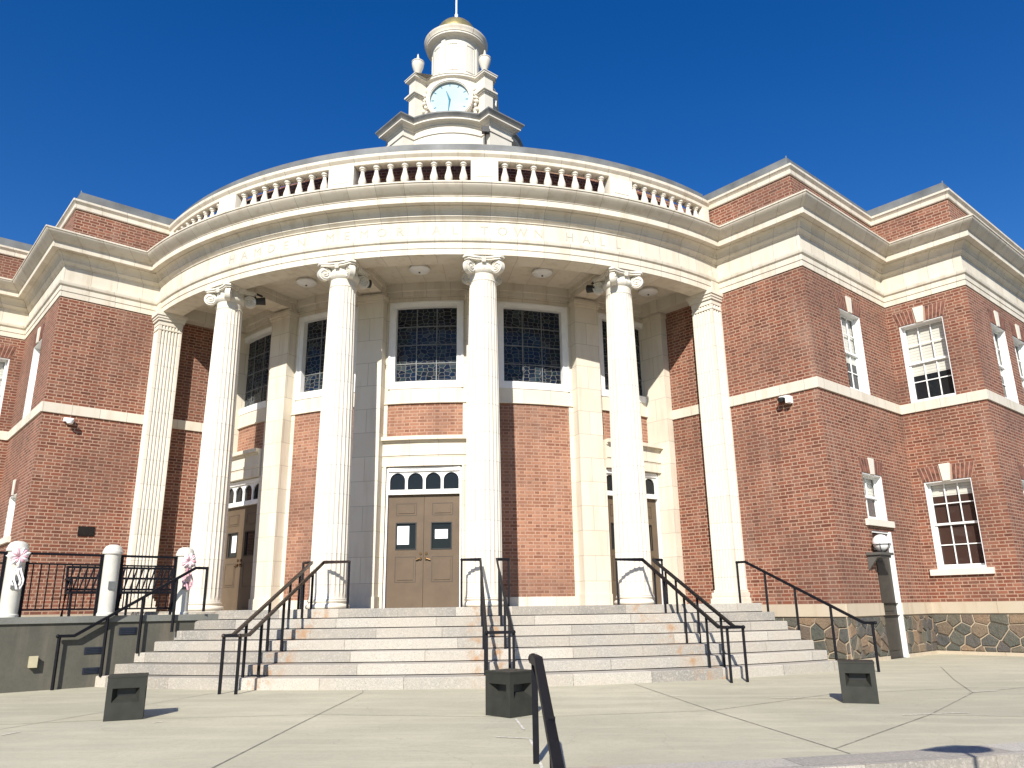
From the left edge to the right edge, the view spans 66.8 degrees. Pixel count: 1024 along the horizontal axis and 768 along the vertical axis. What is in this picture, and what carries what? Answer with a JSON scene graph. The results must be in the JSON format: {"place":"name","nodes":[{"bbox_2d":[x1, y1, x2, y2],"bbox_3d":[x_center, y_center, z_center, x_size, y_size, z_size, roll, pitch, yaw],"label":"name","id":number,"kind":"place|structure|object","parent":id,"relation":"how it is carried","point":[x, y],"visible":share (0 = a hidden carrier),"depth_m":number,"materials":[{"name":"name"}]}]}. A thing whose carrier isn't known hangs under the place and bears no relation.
{"place":"outdoors","nodes":[
{"label":"outdoors","id":0,"kind":"place"},
{"bbox_2d":[0,654,1023,767],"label":"plaza","id":1,"kind":"structure","parent":0,"point":[448,728],"depth_m":7.45,"materials":[{"name":"concrete"}]},
{"bbox_2d":[0,614,228,692],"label":"terrace wall","id":2,"kind":"structure","parent":1,"relation":"on","point":[22,639],"depth_m":11.64,"materials":[{"name":"grey concrete"}]},
{"bbox_2d":[0,551,7,595],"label":"railing panel","id":3,"kind":"object","parent":2,"relation":"on","point":[3,562],"visible":1,"depth_m":11.47,"materials":[{"name":"black metal"}]},
{"bbox_2d":[0,541,29,616],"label":"stone post","id":4,"kind":"object","parent":2,"relation":"on","point":[10,599],"visible":0.83,"depth_m":11.41,"materials":[{"name":"stone"}]},
{"bbox_2d":[6,548,30,588],"bbox_3d":[-7.279,2.705,11.412,0.323,0.602,0.080,13,-21,-39],"label":"ribbon bow","id":5,"kind":"object","parent":4,"relation":"attached to","point":[15,554],"visible":1,"depth_m":11.43,"materials":[{"name":"fabric"}]},
{"bbox_2d":[27,656,37,667],"bbox_3d":[-6.959,4.034,11.280,0.110,0.160,0.085,13,-21,-39],"label":"wall outlet","id":6,"kind":"object","parent":2,"relation":"attached to","point":[32,661],"depth_m":11.25,"materials":[{"name":"beige plastic"}]},
{"bbox_2d":[18,552,103,616],"bbox_3d":[-6.905,3.080,11.930,1.060,0.940,0.044,13,-21,-39],"label":"railing panel","id":7,"kind":"object","parent":2,"relation":"on","point":[27,564],"visible":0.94,"depth_m":11.93,"materials":[{"name":"black metal"}]},
{"bbox_2d":[82,667,99,673],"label":"step light","id":8,"kind":"object","parent":2,"relation":"attached to","point":[93,670],"visible":1,"depth_m":11.76,"materials":[{"name":"metal"}]},
{"bbox_2d":[84,647,101,653],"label":"step light","id":9,"kind":"object","parent":2,"relation":"attached to","point":[92,650],"visible":1,"depth_m":11.83,"materials":[{"name":"metal"}]},
{"bbox_2d":[96,545,122,615],"bbox_3d":[-6.408,3.116,12.370,0.304,1.100,0.304,0,-16,-4],"label":"stone post","id":10,"kind":"object","parent":2,"relation":"on","point":[109,580],"visible":0.94,"depth_m":12.28,"materials":[{"name":"stone"}]},
{"bbox_2d":[119,627,136,634],"bbox_3d":[-6.042,3.884,12.217,0.260,0.110,0.040,13,-21,-39],"label":"step light","id":11,"kind":"object","parent":2,"relation":"attached to","point":[127,630],"visible":1,"depth_m":12.20,"materials":[{"name":"metal"}]},
{"bbox_2d":[114,555,177,615],"bbox_3d":[-5.977,3.291,12.710,0.880,0.940,0.044,13,-21,-39],"label":"railing panel","id":12,"kind":"object","parent":2,"relation":"on","point":[175,558],"visible":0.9,"depth_m":12.72,"materials":[{"name":"black metal"}]},
{"bbox_2d":[171,547,194,614],"bbox_3d":[-5.548,3.311,13.093,0.304,1.100,0.304,0,-16,-4],"label":"stone post","id":13,"kind":"object","parent":2,"relation":"on","point":[182,600],"visible":0.77,"depth_m":12.97,"materials":[{"name":"stone"}]},
{"bbox_2d":[181,553,196,589],"bbox_3d":[-5.413,3.129,12.980,0.272,0.601,0.080,13,-21,-39],"label":"ribbon bow","id":14,"kind":"object","parent":13,"relation":"attached to","point":[188,561],"visible":1,"depth_m":12.99,"materials":[{"name":"fabric"}]},
{"bbox_2d":[103,672,148,721],"bbox_3d":[-4.109,3.328,8.279,0.378,0.437,0.378,6,-17,-21],"label":"bollard light","id":15,"kind":"object","parent":1,"relation":"on","point":[125,699],"visible":1,"depth_m":8.13,"materials":[{"name":"grey paint"}]},
{"bbox_2d":[95,603,838,689],"bbox_3d":[-0.507,4.223,12.756,11.756,1.085,3.837,1,-16,-6],"label":"entrance stair","id":16,"kind":"object","parent":1,"relation":"on","point":[390,649],"visible":0.91,"depth_m":12.07,"materials":[{"name":"stone"}]},
{"bbox_2d":[50,567,208,689],"bbox_3d":[-5.934,3.778,12.217,2.165,1.814,0.057,13,-21,-39],"label":"handrail","id":17,"kind":"object","parent":16,"relation":"on","point":[106,618],"visible":0.98,"depth_m":12.19,"materials":[{"name":"black metal"}]},
{"bbox_2d":[217,560,350,694],"bbox_3d":[-3.426,3.675,12.191,0.926,1.931,3.283,-2,-16,4],"label":"handrail","id":18,"kind":"object","parent":16,"relation":"on","point":[300,586],"visible":0.93,"depth_m":12.02,"materials":[{"name":"black metal"}]},
{"bbox_2d":[460,558,515,674],"bbox_3d":[-0.321,3.580,12.011,0.884,1.930,3.213,1,-16,-5],"label":"handrail","id":19,"kind":"object","parent":16,"relation":"on","point":[485,631],"visible":0.89,"depth_m":11.93,"materials":[{"name":"black metal"}]},
{"bbox_2d":[615,558,748,682],"bbox_3d":[2.969,3.765,12.825,1.044,1.932,3.233,6,-17,-21],"label":"handrail","id":20,"kind":"object","parent":16,"relation":"on","point":[666,581],"visible":0.92,"depth_m":12.63,"materials":[{"name":"black metal"}]},
{"bbox_2d":[735,561,879,671],"bbox_3d":[5.057,3.962,13.489,0.057,1.864,2.525,13,-21,-39],"label":"handrail","id":21,"kind":"object","parent":16,"relation":"on","point":[795,588],"visible":0.94,"depth_m":13.44,"materials":[{"name":"black metal"}]},
{"bbox_2d":[2,690,996,767],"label":"plaza caulk","id":22,"kind":"object","parent":1,"relation":"on","point":[531,742],"visible":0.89,"depth_m":7.41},
{"bbox_2d":[485,668,531,717],"bbox_3d":[-0.016,3.227,8.128,0.378,0.437,0.378,14,-22,-42],"label":"bollard light","id":23,"kind":"object","parent":1,"relation":"on","point":[508,692],"visible":0.92,"depth_m":8.02,"materials":[{"name":"grey paint"}]},
{"bbox_2d":[528,653,563,767],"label":"handrail","id":24,"kind":"object","parent":1,"relation":"on","point":[539,679],"visible":0.99,"depth_m":5.07,"materials":[{"name":"black metal"}]},
{"bbox_2d":[564,742,1023,767],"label":"plaza step","id":25,"kind":"object","parent":1,"relation":"on","point":[1006,755],"visible":0.95,"depth_m":5.52,"materials":[{"name":"concrete"}]},
{"bbox_2d":[837,659,878,703],"bbox_3d":[3.915,3.363,8.796,0.378,0.437,0.378,-7,-17,20],"label":"bollard light","id":26,"kind":"object","parent":1,"relation":"on","point":[858,683],"visible":1,"depth_m":8.64,"materials":[{"name":"grey paint"}]},
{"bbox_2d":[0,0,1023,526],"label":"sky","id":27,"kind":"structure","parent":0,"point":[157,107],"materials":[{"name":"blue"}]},
{"label":"terrace","id":28,"kind":"structure","parent":0,"visible":0},
{"bbox_2d":[60,566,172,615],"bbox_3d":[-7.418,3.951,14.845,1.984,0.915,0.622,13,-21,-39],"label":"bench","id":29,"kind":"object","parent":28,"relation":"on","point":[88,590],"visible":0.58,"depth_m":14.79,"materials":[{"name":"black metal"}]},
{"label":"ground","id":30,"kind":"structure","parent":0,"visible":0},
{"bbox_2d":[0,0,1023,661],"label":"town hall","id":31,"kind":"structure","parent":30,"relation":"on","point":[398,434],"depth_m":16.82,"materials":[{"name":"brick"}]},
{"bbox_2d":[0,357,9,412],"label":"window","id":32,"kind":"structure","parent":31,"relation":"in","point":[4,362],"depth_m":19.62,"materials":[{"name":"white paint"}]},
{"bbox_2d":[0,493,16,545],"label":"window","id":33,"kind":"structure","parent":31,"relation":"in","point":[6,538],"depth_m":17.63,"materials":[{"name":"white paint"}]},
{"bbox_2d":[22,339,41,418],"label":"window","id":34,"kind":"structure","parent":31,"relation":"in","point":[34,364],"depth_m":18.61,"materials":[{"name":"white paint"}]},
{"bbox_2d":[63,417,73,424],"bbox_3d":[-9.533,0.801,16.716,0.188,0.160,0.218,13,-21,-39],"label":"security camera","id":35,"kind":"object","parent":31,"relation":"attached to","point":[69,421],"visible":1,"depth_m":16.67,"materials":[{"name":"white paint"}]},
{"bbox_2d":[77,526,94,535],"bbox_3d":[-9.078,3.138,16.563,0.320,0.200,0.026,13,-21,-39],"label":"plaque","id":36,"kind":"object","parent":31,"relation":"attached to","point":[86,531],"visible":1,"depth_m":16.55,"materials":[{"name":"brown metal"}]},
{"bbox_2d":[221,478,258,609],"bbox_3d":[-6.170,3.639,17.637,1.600,2.880,0.130,-14,-21,39],"label":"double door","id":37,"kind":"structure","parent":31,"relation":"in","point":[243,497],"depth_m":17.66,"materials":[{"name":"brown paint"}]},
{"bbox_2d":[239,326,271,415],"bbox_3d":[-6.230,-0.286,19.094,1.672,2.020,0.292,-15,-21,40],"label":"leaded window","id":38,"kind":"structure","parent":31,"relation":"in","point":[260,341],"depth_m":19.10,"materials":[{"name":"black glass"}]},
{"bbox_2d":[253,293,265,304],"bbox_3d":[-5.631,-1.882,17.259,0.320,0.285,0.210,4,-17,-15],"label":"floodlight","id":39,"kind":"object","parent":31,"relation":"attached to","point":[260,301],"visible":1,"depth_m":17.18,"materials":[{"name":"black plastic"}]},
{"bbox_2d":[296,277,316,286],"bbox_3d":[-4.580,-2.241,17.299,0.450,0.135,0.450,-2,-16,4],"label":"ceiling light","id":40,"kind":"object","parent":31,"relation":"attached to","point":[306,282],"visible":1,"depth_m":17.20,"materials":[{"name":"white glass"}]},
{"bbox_2d":[294,307,357,400],"bbox_3d":[-4.200,-0.673,17.844,1.672,2.020,0.292,-7,-17,22],"label":"leaded window","id":41,"kind":"structure","parent":31,"relation":"in","point":[312,328],"depth_m":18.01,"materials":[{"name":"white paint"}]},
{"bbox_2d":[409,265,429,274],"bbox_3d":[-1.990,-2.444,16.718,0.450,0.135,0.450,-2,-16,4],"label":"ceiling light","id":42,"kind":"object","parent":31,"relation":"attached to","point":[419,269],"visible":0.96,"depth_m":16.63,"materials":[{"name":"white glass"}]},
{"bbox_2d":[383,466,461,607],"bbox_3d":[-1.843,3.162,16.185,1.600,2.880,0.130,-2,-16,4],"label":"double door","id":43,"kind":"structure","parent":31,"relation":"in","point":[423,550],"depth_m":16.20,"materials":[{"name":"brown paint"}]},
{"bbox_2d":[387,300,463,389],"bbox_3d":[-1.901,-0.855,17.321,1.672,2.020,0.292,-2,-16,4],"label":"leaded window","id":44,"kind":"structure","parent":31,"relation":"in","point":[426,337],"depth_m":17.32,"materials":[{"name":"glass"}]},
{"bbox_2d":[497,301,569,391],"bbox_3d":[0.454,-0.822,17.552,1.672,2.020,0.292,4,-17,-15],"label":"leaded window","id":45,"kind":"structure","parent":31,"relation":"in","point":[533,350],"depth_m":17.55,"materials":[{"name":"glass"}]},
{"bbox_2d":[532,268,552,277],"bbox_3d":[0.660,-2.409,16.970,0.450,0.135,0.450,-2,-16,4],"label":"ceiling light","id":46,"kind":"object","parent":31,"relation":"attached to","point":[542,272],"visible":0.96,"depth_m":16.87,"materials":[{"name":"white glass"}]},
{"bbox_2d":[586,282,594,292],"bbox_3d":[1.775,-2.112,16.819,0.320,0.285,0.210,-7,-17,22],"label":"floodlight","id":47,"kind":"object","parent":31,"relation":"attached to","point":[589,288],"visible":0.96,"depth_m":16.75,"materials":[{"name":"black plastic"}]},
{"bbox_2d":[597,312,646,403],"bbox_3d":[2.644,-0.571,18.537,1.672,2.020,0.292,10,-19,-33],"label":"leaded window","id":48,"kind":"structure","parent":31,"relation":"in","point":[602,322],"depth_m":18.31,"materials":[{"name":"white paint"}]},
{"bbox_2d":[606,469,662,604],"bbox_3d":[2.653,3.356,17.083,1.600,2.880,0.130,9,-19,-32],"label":"double door","id":49,"kind":"structure","parent":31,"relation":"in","point":[651,479],"depth_m":17.34,"materials":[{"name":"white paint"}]},
{"bbox_2d":[638,287,657,295],"bbox_3d":[3.170,-2.125,18.084,0.450,0.135,0.450,-2,-16,4],"label":"ceiling light","id":50,"kind":"object","parent":31,"relation":"attached to","point":[648,291],"visible":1,"depth_m":17.98,"materials":[{"name":"white glass"}]},
{"bbox_2d":[777,395,792,403],"bbox_3d":[5.571,0.319,15.896,0.218,0.175,0.258,13,-21,-39],"label":"security camera","id":51,"kind":"object","parent":31,"relation":"attached to","point":[788,399],"visible":1,"depth_m":15.84,"materials":[{"name":"white paint"}]},
{"bbox_2d":[839,308,869,394],"bbox_3d":[7.441,-0.681,17.119,0.970,1.840,0.223,13,-21,-39],"label":"window","id":52,"kind":"structure","parent":31,"relation":"in","point":[850,323],"depth_m":17.35,"materials":[{"name":"white paint"}]},
{"bbox_2d":[862,472,894,527],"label":"window","id":53,"kind":"structure","parent":31,"relation":"in","point":[873,487],"depth_m":16.41,"materials":[{"name":"white paint"}]},
{"bbox_2d":[866,552,893,569],"bbox_3d":[7.286,3.505,15.345,0.560,0.340,0.298,13,-21,-39],"label":"door hood","id":54,"kind":"object","parent":31,"relation":"attached to","point":[872,557],"depth_m":15.24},
{"bbox_2d":[871,534,890,551],"bbox_3d":[7.337,3.169,15.438,0.364,0.353,0.364,-2,-16,4],"label":"globe lamp","id":55,"kind":"object","parent":31,"relation":"attached to","point":[881,543],"visible":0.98,"depth_m":15.34,"materials":[{"name":"white glass"}]},
{"bbox_2d":[872,530,908,658],"bbox_3d":[7.535,4.238,15.719,0.860,2.470,0.250,13,-21,-39],"label":"basement door","id":56,"kind":"structure","parent":31,"relation":"in","point":[886,567],"depth_m":15.68,"materials":[{"name":"white paint"}]},
{"bbox_2d":[899,316,955,402],"bbox_3d":[9.541,-0.531,17.780,0.223,1.860,0.970,13,-21,-39],"label":"window","id":57,"kind":"structure","parent":31,"relation":"in","point":[928,367],"depth_m":17.87,"materials":[{"name":"white paint"}]},
{"bbox_2d":[924,477,994,575],"bbox_3d":[9.563,3.072,16.721,0.300,2.010,1.250,13,-21,-39],"label":"window","id":58,"kind":"structure","parent":31,"relation":"in","point":[955,527],"depth_m":16.81,"materials":[{"name":"white paint"}]},
{"bbox_2d":[990,322,1018,403],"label":"window","id":59,"kind":"structure","parent":31,"relation":"in","point":[1004,362],"depth_m":18.39,"materials":[{"name":"white paint"}]},
{"bbox_2d":[1012,336,1023,390],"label":"window","id":60,"kind":"structure","parent":31,"relation":"in","point":[1018,344],"depth_m":19.46,"materials":[{"name":"white paint"}]}
]}

